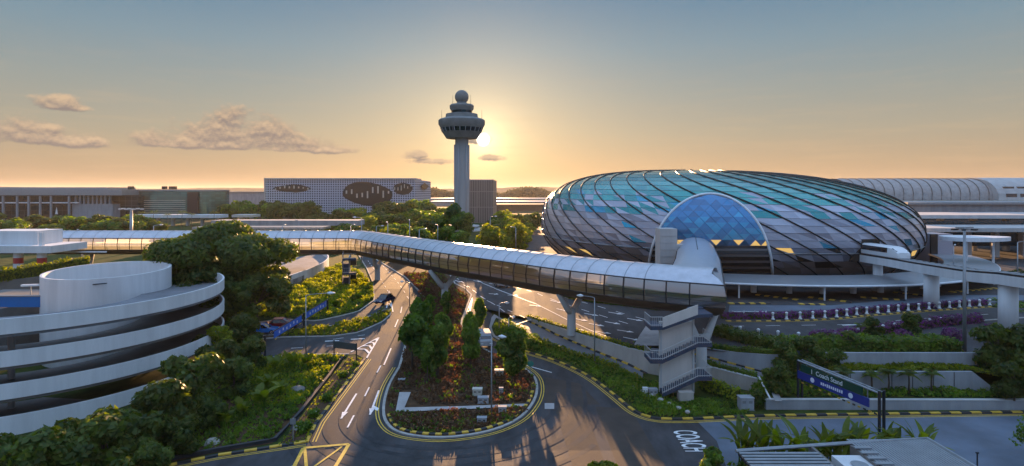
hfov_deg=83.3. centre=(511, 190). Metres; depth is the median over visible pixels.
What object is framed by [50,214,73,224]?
belt tree
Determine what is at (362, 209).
belt tree
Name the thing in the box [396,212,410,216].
belt tree
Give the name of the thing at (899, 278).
entrance canopy
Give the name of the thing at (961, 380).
retaining wall
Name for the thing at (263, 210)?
belt tree
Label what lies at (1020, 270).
belt tree
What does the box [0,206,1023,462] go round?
ground
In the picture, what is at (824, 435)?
banana plant
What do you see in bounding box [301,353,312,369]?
banana plant
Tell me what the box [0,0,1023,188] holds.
sky
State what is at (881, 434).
banana plant
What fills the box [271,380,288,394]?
banana plant
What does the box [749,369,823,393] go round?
ground cover
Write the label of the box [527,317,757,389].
retaining wall
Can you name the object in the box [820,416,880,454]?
banana plant
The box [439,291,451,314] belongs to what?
island tree
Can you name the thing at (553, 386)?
road patch
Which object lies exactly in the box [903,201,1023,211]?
terminal wing
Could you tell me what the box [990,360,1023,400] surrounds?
bank tree
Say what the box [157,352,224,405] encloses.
tree
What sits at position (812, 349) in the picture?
bank tree
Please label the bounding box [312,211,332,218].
belt tree
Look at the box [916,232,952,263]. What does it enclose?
service box
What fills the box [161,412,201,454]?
tree
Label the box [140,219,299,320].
rain tree
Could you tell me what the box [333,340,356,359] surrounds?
road sign
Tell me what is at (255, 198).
pier building
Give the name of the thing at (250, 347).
tree
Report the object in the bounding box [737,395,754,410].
cabinet
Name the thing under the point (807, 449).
banana plant
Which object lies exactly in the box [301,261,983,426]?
white marking
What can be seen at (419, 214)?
belt tree
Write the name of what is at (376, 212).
belt tree
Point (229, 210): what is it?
belt tree
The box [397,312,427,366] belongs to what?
island tree
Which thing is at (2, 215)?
belt tree
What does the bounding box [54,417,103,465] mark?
tree
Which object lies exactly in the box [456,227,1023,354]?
plaza road
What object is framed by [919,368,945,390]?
palm
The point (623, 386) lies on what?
ground cover
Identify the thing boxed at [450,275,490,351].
kerb
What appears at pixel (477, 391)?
cabinet
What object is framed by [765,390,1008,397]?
terrace grass
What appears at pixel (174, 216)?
road viaduct
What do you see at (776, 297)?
kerb
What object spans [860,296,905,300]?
kerb
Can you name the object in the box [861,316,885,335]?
bank tree
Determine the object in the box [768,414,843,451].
banana plant
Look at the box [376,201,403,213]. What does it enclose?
belt tree
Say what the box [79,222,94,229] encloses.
belt tree
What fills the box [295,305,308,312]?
shrub
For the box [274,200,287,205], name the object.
belt tree
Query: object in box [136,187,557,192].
hills
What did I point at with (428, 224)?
belt tree
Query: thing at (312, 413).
shrub
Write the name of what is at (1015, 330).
bank tree
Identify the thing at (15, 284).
planter wall
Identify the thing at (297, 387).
rock
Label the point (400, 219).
belt tree
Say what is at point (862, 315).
kerb
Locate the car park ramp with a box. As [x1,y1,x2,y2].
[0,261,223,434]
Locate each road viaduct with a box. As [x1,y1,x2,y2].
[140,214,227,225]
[192,226,330,230]
[211,219,364,230]
[266,255,328,290]
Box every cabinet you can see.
[472,387,482,395]
[477,395,488,403]
[477,416,486,422]
[495,369,503,375]
[498,405,506,413]
[642,387,647,396]
[648,387,657,395]
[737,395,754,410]
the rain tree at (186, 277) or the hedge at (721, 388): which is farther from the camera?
the rain tree at (186, 277)
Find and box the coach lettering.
[674,430,705,450]
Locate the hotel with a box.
[264,178,430,213]
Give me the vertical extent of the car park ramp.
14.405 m
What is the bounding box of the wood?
[431,186,552,197]
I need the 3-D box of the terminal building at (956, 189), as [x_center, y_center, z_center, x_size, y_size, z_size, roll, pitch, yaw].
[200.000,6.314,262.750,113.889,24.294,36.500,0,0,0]
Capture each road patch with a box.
[545,377,599,406]
[556,405,603,465]
[595,406,664,465]
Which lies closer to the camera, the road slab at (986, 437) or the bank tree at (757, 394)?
the road slab at (986, 437)
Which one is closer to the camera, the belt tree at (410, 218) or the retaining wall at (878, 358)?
the retaining wall at (878, 358)
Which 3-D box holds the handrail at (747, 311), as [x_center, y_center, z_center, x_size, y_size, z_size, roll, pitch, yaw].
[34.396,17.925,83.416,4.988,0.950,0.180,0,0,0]
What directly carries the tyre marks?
on the road at (670, 450)
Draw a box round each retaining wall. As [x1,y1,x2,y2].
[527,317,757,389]
[694,348,791,376]
[765,398,1023,409]
[823,352,976,366]
[830,371,993,391]
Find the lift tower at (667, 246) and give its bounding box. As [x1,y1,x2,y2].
[655,228,682,264]
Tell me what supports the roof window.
in the terminal building at (956, 189)
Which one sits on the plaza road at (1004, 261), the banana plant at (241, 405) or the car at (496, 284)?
the car at (496, 284)
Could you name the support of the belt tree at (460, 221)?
on the ground at (92, 392)
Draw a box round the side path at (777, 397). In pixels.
[772,392,781,400]
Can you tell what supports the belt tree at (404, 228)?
on the ground at (92, 392)
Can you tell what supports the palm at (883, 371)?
on the terrace grass at (907, 395)
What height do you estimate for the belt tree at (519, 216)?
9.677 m
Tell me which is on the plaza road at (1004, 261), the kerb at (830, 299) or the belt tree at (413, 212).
the kerb at (830, 299)
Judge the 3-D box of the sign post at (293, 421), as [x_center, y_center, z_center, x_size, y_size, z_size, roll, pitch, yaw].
[-19.651,21.474,51.697,0.500,2.100,0.130,0,0,0]
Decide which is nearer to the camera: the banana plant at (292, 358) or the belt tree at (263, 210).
the banana plant at (292, 358)
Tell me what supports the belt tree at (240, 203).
on the ground at (92, 392)
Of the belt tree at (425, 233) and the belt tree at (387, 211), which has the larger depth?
the belt tree at (387, 211)
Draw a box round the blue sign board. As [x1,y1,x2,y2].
[0,295,40,306]
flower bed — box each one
[720,298,987,318]
[809,312,984,336]
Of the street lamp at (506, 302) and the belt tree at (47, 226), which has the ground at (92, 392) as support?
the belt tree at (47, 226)
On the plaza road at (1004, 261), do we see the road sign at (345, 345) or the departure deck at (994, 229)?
the departure deck at (994, 229)
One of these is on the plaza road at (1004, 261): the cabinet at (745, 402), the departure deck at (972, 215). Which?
the departure deck at (972, 215)
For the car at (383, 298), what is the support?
on the road at (670, 450)
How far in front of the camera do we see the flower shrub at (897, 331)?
69.72 m
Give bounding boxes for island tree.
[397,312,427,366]
[409,297,421,312]
[414,299,433,334]
[420,339,436,381]
[425,294,435,312]
[426,321,447,376]
[434,311,454,348]
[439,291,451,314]
[460,317,480,366]
[462,311,473,326]
[473,298,486,328]
[494,324,525,383]
[518,341,527,377]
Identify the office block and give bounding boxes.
[470,179,496,222]
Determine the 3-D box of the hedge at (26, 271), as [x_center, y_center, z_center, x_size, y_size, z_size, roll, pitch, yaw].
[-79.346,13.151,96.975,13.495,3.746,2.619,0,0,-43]
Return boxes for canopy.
[723,253,1000,300]
[939,235,1010,262]
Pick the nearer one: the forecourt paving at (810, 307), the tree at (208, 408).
the tree at (208, 408)
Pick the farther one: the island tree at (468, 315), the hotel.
the hotel
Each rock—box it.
[204,437,219,445]
[292,385,304,391]
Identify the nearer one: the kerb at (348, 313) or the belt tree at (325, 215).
the kerb at (348, 313)
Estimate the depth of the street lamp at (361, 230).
149.90 m
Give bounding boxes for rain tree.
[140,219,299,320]
[172,259,259,322]
[223,270,292,317]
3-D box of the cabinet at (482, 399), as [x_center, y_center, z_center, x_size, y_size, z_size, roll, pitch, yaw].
[-2.994,21.894,59.889,1.232,0.930,0.690,0,0,0]
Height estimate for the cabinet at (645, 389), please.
1.180 m
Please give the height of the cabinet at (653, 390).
1.080 m
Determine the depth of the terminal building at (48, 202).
365.00 m
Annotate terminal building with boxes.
[0,186,176,219]
[833,178,1023,219]
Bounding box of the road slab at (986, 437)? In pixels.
[698,415,1023,465]
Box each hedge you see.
[0,255,89,281]
[497,318,541,339]
[526,314,650,350]
[527,334,644,382]
[564,296,655,309]
[697,378,741,400]
[707,342,783,353]
[707,359,757,377]
[712,323,788,348]
[726,459,746,465]
[775,331,963,351]
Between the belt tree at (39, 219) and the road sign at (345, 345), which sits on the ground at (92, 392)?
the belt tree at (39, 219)
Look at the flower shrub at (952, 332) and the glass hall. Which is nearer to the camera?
the flower shrub at (952, 332)
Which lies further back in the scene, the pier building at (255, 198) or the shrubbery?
the pier building at (255, 198)
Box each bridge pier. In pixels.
[81,254,94,263]
[372,258,381,279]
[428,270,455,297]
[556,294,581,335]
[690,315,717,369]
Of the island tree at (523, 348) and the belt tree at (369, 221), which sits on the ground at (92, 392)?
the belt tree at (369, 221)
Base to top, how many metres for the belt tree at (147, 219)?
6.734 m
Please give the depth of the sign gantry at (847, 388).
53.96 m
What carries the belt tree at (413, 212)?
on the ground at (92, 392)
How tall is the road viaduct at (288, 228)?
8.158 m
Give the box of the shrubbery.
[237,262,373,318]
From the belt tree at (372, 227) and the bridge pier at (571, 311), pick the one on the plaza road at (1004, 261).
the bridge pier at (571, 311)
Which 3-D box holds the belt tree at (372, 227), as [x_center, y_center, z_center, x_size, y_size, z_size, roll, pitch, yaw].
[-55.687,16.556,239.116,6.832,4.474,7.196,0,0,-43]
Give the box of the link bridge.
[0,230,726,315]
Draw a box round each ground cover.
[163,351,341,454]
[278,357,361,444]
[387,271,535,404]
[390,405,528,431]
[493,322,764,416]
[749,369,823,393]
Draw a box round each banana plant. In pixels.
[216,409,235,428]
[235,396,248,418]
[250,383,279,410]
[256,373,278,389]
[266,355,287,370]
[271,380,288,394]
[283,350,298,369]
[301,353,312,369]
[718,414,787,465]
[732,412,783,451]
[764,420,815,451]
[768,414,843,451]
[784,439,830,460]
[791,422,856,458]
[810,439,848,458]
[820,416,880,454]
[839,417,897,438]
[870,421,908,438]
[889,418,954,450]
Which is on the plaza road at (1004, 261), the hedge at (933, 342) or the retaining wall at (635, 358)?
the hedge at (933, 342)
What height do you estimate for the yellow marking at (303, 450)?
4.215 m
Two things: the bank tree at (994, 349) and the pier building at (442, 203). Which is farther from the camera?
the pier building at (442, 203)
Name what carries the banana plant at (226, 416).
on the bed soil at (265, 415)
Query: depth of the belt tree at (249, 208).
343.77 m
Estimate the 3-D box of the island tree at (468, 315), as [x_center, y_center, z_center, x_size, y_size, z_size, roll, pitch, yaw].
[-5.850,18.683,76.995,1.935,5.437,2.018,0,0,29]
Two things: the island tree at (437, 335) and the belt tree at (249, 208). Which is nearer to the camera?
the island tree at (437, 335)
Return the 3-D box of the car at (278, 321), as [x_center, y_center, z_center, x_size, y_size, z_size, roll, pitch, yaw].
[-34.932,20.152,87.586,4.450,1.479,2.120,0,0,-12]
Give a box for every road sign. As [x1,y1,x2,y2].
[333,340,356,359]
[528,361,533,374]
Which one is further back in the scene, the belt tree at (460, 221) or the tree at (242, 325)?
the belt tree at (460, 221)
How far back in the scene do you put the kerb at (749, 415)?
57.20 m
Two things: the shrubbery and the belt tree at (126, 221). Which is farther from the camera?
the belt tree at (126, 221)
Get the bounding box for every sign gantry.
[264,299,328,355]
[797,359,885,434]
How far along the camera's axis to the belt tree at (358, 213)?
278.81 m
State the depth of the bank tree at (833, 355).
62.05 m
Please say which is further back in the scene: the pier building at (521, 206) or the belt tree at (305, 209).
the pier building at (521, 206)
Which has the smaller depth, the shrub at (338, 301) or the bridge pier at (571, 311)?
the bridge pier at (571, 311)
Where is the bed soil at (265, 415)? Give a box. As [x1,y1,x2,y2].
[158,355,336,461]
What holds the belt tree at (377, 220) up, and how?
on the ground at (92, 392)
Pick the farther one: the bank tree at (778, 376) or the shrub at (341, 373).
the shrub at (341, 373)
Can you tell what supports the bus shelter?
on the ground at (92, 392)
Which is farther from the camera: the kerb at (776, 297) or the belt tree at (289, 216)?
the belt tree at (289, 216)
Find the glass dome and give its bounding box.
[541,169,927,274]
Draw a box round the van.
[478,328,492,346]
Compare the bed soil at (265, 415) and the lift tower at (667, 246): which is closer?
the bed soil at (265, 415)
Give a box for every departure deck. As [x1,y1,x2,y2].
[918,212,1023,250]
[926,224,1023,256]
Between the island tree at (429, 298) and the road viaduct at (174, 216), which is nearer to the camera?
the island tree at (429, 298)
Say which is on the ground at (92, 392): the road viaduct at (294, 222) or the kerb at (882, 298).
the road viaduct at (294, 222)
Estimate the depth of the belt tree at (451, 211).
250.77 m
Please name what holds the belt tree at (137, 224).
on the ground at (92, 392)
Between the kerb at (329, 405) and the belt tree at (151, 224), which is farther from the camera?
the belt tree at (151, 224)
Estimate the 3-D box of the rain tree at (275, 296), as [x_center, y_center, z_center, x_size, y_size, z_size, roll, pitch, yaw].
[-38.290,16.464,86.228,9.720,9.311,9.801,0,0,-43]
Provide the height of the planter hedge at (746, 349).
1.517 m
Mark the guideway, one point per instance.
(1009, 284)
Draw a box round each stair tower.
[342,253,355,283]
[644,305,712,400]
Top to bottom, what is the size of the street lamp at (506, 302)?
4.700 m
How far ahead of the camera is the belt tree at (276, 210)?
297.33 m
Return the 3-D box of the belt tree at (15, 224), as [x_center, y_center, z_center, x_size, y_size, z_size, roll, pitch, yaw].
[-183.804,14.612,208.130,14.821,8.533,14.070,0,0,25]
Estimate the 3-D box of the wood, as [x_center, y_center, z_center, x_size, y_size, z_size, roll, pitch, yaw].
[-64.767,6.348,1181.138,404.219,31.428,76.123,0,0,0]
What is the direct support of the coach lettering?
on the road at (670, 450)
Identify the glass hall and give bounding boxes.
[139,190,229,218]
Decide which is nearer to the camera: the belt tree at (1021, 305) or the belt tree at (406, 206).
the belt tree at (1021, 305)
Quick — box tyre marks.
[288,367,598,465]
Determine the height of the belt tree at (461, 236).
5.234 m
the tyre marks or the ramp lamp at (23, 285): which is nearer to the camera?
the tyre marks
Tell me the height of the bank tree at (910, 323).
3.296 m
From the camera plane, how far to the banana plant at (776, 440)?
44.70 m
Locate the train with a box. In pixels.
[861,243,910,258]
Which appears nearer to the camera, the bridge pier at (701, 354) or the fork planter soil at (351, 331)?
the bridge pier at (701, 354)
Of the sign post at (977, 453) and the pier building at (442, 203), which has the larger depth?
the pier building at (442, 203)
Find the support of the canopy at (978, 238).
on the plaza road at (1004, 261)
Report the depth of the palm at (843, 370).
59.66 m
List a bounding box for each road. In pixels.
[174,256,1023,465]
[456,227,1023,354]
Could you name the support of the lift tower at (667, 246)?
on the plaza road at (1004, 261)
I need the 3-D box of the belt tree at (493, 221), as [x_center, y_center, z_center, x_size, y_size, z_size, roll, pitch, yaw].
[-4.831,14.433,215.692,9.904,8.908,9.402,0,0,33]
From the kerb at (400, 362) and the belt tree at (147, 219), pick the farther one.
the belt tree at (147, 219)
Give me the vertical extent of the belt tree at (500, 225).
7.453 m
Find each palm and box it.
[833,366,854,377]
[839,330,857,341]
[853,323,868,332]
[861,370,883,388]
[877,368,897,392]
[897,369,921,393]
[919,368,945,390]
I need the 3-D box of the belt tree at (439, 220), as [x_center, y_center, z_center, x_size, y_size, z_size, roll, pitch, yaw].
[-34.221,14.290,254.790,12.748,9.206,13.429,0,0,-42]
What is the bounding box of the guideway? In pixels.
[860,253,1023,328]
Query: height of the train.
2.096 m
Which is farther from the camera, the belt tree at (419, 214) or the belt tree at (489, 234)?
the belt tree at (419, 214)
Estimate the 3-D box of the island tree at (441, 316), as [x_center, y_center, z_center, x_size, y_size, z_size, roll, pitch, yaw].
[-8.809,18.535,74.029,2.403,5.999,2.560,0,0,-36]
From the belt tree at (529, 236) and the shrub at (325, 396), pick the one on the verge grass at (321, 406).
the shrub at (325, 396)
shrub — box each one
[294,420,312,434]
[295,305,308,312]
[307,407,319,417]
[320,390,333,401]
[332,298,343,305]
[337,370,348,377]
[350,293,362,300]
[893,328,913,335]
[940,326,961,340]
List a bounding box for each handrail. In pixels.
[732,311,766,313]
[758,376,770,399]
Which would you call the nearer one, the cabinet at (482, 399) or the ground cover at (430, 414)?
the ground cover at (430, 414)
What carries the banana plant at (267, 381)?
on the bed soil at (265, 415)
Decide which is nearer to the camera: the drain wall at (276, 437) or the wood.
the drain wall at (276, 437)
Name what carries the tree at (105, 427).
on the ground at (92, 392)
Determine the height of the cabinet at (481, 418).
0.830 m
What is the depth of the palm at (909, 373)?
60.11 m
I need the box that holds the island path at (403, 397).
[396,392,523,411]
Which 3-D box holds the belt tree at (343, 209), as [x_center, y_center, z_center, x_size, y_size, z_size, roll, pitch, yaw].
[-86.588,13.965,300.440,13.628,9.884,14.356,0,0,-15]
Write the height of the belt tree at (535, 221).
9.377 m
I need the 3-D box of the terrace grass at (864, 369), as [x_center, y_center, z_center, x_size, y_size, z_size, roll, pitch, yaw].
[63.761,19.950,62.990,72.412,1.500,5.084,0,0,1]
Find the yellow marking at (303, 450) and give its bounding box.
[179,307,1023,465]
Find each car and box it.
[256,322,278,334]
[267,317,297,328]
[373,293,394,304]
[493,283,510,287]
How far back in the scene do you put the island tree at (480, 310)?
83.52 m
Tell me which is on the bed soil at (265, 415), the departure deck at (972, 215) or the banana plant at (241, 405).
the banana plant at (241, 405)
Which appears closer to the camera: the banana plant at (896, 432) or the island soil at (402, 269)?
the banana plant at (896, 432)
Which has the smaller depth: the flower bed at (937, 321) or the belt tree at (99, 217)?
the flower bed at (937, 321)
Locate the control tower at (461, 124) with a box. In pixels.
[438,90,484,231]
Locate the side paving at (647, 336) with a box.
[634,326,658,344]
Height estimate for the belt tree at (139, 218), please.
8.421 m
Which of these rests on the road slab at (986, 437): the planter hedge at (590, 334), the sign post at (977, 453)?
the sign post at (977, 453)
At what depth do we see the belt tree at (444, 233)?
204.23 m
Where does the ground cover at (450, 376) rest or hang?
on the island soil at (402, 269)
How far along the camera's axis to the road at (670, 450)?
54.81 m
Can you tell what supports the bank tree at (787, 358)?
on the terrace grass at (864, 369)
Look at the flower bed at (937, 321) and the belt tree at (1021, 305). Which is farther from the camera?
the belt tree at (1021, 305)
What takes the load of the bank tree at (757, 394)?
on the terrace grass at (907, 395)
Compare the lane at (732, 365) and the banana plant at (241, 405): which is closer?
the banana plant at (241, 405)
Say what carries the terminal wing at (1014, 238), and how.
on the plaza road at (1004, 261)
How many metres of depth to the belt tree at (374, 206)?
328.42 m
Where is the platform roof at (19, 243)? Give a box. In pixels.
[0,229,106,268]
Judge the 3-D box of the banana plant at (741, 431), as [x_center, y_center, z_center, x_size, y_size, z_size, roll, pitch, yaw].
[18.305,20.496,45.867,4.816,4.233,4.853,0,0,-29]
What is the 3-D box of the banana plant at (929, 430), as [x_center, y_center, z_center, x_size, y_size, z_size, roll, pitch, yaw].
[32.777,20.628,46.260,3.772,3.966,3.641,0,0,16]
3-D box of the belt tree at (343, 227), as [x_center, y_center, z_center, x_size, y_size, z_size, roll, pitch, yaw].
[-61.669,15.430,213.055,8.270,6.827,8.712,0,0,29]
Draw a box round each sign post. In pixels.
[290,418,295,440]
[975,452,978,465]
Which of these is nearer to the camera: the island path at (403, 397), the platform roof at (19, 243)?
the island path at (403, 397)
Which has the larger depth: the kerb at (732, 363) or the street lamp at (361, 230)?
the street lamp at (361, 230)
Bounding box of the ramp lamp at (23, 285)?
[21,284,38,294]
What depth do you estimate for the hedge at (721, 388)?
61.60 m
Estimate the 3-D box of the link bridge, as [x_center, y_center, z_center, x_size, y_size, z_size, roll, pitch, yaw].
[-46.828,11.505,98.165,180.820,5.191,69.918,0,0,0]
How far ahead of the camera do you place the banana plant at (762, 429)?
45.90 m
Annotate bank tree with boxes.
[525,337,541,348]
[750,388,766,406]
[761,364,792,395]
[771,341,798,372]
[792,336,825,368]
[817,347,847,373]
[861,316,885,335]
[900,312,923,336]
[968,322,1023,367]
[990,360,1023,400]
[1002,323,1023,370]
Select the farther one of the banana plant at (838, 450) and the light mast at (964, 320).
the light mast at (964, 320)
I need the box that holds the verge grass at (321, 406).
[281,356,362,443]
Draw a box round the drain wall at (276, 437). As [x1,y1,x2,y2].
[169,354,345,460]
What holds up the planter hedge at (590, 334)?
on the retaining wall at (635, 358)
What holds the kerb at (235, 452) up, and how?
on the road at (670, 450)
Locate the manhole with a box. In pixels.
[545,403,553,408]
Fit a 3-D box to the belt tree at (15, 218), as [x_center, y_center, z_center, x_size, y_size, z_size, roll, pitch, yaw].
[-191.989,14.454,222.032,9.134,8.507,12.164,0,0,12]
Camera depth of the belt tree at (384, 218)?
265.19 m
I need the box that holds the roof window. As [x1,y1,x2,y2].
[1006,194,1016,196]
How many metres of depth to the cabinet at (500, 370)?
67.36 m
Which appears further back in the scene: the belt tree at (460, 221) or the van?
the belt tree at (460, 221)
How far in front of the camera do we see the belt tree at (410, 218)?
276.16 m
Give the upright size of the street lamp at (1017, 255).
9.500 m
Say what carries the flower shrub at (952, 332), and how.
on the plaza road at (1004, 261)
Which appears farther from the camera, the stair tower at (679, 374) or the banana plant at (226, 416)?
the stair tower at (679, 374)
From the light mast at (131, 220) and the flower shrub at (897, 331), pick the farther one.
the light mast at (131, 220)
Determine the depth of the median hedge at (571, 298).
95.92 m
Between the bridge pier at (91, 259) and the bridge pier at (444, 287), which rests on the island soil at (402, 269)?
the bridge pier at (444, 287)
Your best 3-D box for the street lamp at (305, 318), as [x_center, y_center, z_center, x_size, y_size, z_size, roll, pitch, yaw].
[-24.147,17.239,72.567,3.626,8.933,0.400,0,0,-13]
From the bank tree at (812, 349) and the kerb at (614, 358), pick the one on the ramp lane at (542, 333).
the kerb at (614, 358)
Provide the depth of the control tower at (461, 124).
266.69 m
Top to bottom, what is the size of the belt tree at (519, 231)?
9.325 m
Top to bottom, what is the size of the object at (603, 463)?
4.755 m
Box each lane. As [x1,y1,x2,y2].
[512,318,642,377]
[650,348,762,379]
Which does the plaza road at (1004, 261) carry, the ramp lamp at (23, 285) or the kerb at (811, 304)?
the kerb at (811, 304)
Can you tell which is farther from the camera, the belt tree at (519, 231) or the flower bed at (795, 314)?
the belt tree at (519, 231)
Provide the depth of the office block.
330.00 m
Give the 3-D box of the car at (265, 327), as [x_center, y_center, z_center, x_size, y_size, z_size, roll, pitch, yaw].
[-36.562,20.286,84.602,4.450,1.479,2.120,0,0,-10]
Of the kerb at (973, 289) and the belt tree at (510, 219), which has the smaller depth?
the kerb at (973, 289)
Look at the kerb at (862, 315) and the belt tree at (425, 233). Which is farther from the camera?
the belt tree at (425, 233)
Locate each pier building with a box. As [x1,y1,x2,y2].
[229,192,263,204]
[431,198,546,200]
[431,201,544,205]
[497,203,543,210]
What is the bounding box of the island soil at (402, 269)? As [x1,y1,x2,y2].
[385,261,535,435]
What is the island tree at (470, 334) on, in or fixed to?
on the island soil at (402, 269)
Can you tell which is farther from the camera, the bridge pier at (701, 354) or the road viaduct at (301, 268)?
the road viaduct at (301, 268)
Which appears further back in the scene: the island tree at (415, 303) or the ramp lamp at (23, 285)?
the island tree at (415, 303)
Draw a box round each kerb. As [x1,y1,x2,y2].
[169,440,305,465]
[260,255,374,322]
[263,312,390,338]
[305,358,365,442]
[376,259,420,366]
[382,367,537,438]
[387,380,533,434]
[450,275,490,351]
[490,327,499,339]
[525,319,646,373]
[525,350,1023,419]
[694,353,761,371]
[726,306,992,320]
[728,302,770,303]
[755,294,798,299]
[798,303,824,304]
[808,296,852,302]
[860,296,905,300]
[893,291,922,295]
[948,287,997,292]
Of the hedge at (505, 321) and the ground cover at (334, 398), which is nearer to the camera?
the ground cover at (334, 398)
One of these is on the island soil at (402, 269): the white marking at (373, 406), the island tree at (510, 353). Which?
the island tree at (510, 353)
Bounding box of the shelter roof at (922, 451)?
[735,437,975,465]
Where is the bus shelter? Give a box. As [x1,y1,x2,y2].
[232,214,260,218]
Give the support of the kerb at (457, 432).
on the ground at (92, 392)
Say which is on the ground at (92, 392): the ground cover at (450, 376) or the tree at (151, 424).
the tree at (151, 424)
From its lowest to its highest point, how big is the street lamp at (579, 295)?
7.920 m
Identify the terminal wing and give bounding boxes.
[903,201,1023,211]
[924,220,1023,245]
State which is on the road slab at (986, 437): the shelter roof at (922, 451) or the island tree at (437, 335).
the shelter roof at (922, 451)
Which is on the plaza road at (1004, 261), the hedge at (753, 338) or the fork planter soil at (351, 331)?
the hedge at (753, 338)
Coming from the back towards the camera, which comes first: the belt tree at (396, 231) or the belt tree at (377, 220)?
the belt tree at (377, 220)
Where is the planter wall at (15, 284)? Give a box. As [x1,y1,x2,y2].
[0,276,38,289]
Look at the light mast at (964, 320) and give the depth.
65.57 m
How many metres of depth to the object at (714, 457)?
40.25 m
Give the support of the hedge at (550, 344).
on the grass bank
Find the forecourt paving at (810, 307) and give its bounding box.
[728,295,1023,311]
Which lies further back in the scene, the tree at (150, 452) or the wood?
the wood
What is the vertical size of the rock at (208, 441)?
0.970 m
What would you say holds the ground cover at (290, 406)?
on the bed soil at (265, 415)
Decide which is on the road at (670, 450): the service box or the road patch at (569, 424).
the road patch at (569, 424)
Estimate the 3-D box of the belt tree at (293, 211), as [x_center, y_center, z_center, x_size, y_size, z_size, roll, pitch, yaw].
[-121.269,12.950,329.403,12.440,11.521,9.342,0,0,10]
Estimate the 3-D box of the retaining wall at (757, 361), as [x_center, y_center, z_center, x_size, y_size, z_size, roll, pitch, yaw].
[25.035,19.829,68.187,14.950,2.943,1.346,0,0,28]
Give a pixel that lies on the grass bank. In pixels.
(626, 400)
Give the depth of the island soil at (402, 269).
63.10 m
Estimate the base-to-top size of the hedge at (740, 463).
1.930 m
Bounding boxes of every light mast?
[118,208,143,229]
[951,227,977,351]
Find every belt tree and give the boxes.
[0,212,6,219]
[0,219,26,228]
[1,217,31,228]
[24,214,52,228]
[35,223,65,229]
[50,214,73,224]
[58,216,87,229]
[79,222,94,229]
[82,214,115,224]
[90,220,124,229]
[109,217,135,229]
[122,214,144,223]
[125,221,145,229]
[136,220,168,229]
[143,217,154,222]
[215,204,225,219]
[220,203,238,218]
[231,200,251,218]
[238,203,257,218]
[256,200,274,211]
[258,203,271,217]
[262,202,290,218]
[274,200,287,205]
[284,205,295,218]
[290,204,297,214]
[293,200,322,218]
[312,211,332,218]
[329,210,356,218]
[333,208,356,211]
[334,223,354,230]
[341,209,364,218]
[352,226,368,230]
[356,207,366,212]
[359,215,376,228]
[362,213,379,225]
[364,209,380,224]
[370,225,384,231]
[371,201,386,211]
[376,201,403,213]
[379,213,398,226]
[379,227,403,235]
[380,209,391,214]
[386,223,411,235]
[392,214,407,225]
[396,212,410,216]
[397,200,420,213]
[404,216,414,227]
[407,199,431,209]
[407,209,422,221]
[407,226,431,238]
[412,218,436,233]
[415,210,436,221]
[421,212,447,227]
[422,203,437,210]
[429,227,454,241]
[437,207,445,213]
[443,203,463,230]
[450,211,474,232]
[451,230,470,243]
[475,223,512,247]
[489,217,509,224]
[492,209,511,216]
[492,221,504,229]
[499,222,528,249]
[502,216,529,230]
[504,221,532,242]
[508,213,529,225]
[523,212,540,228]
[530,226,536,234]
[994,303,1023,307]
[1009,269,1023,272]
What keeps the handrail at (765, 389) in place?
on the terrace grass at (907, 395)
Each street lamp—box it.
[305,292,334,353]
[353,216,361,263]
[491,335,505,414]
[499,301,508,327]
[577,294,594,360]
[1017,241,1023,271]
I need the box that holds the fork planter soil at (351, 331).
[257,310,388,337]
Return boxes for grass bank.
[492,318,755,416]

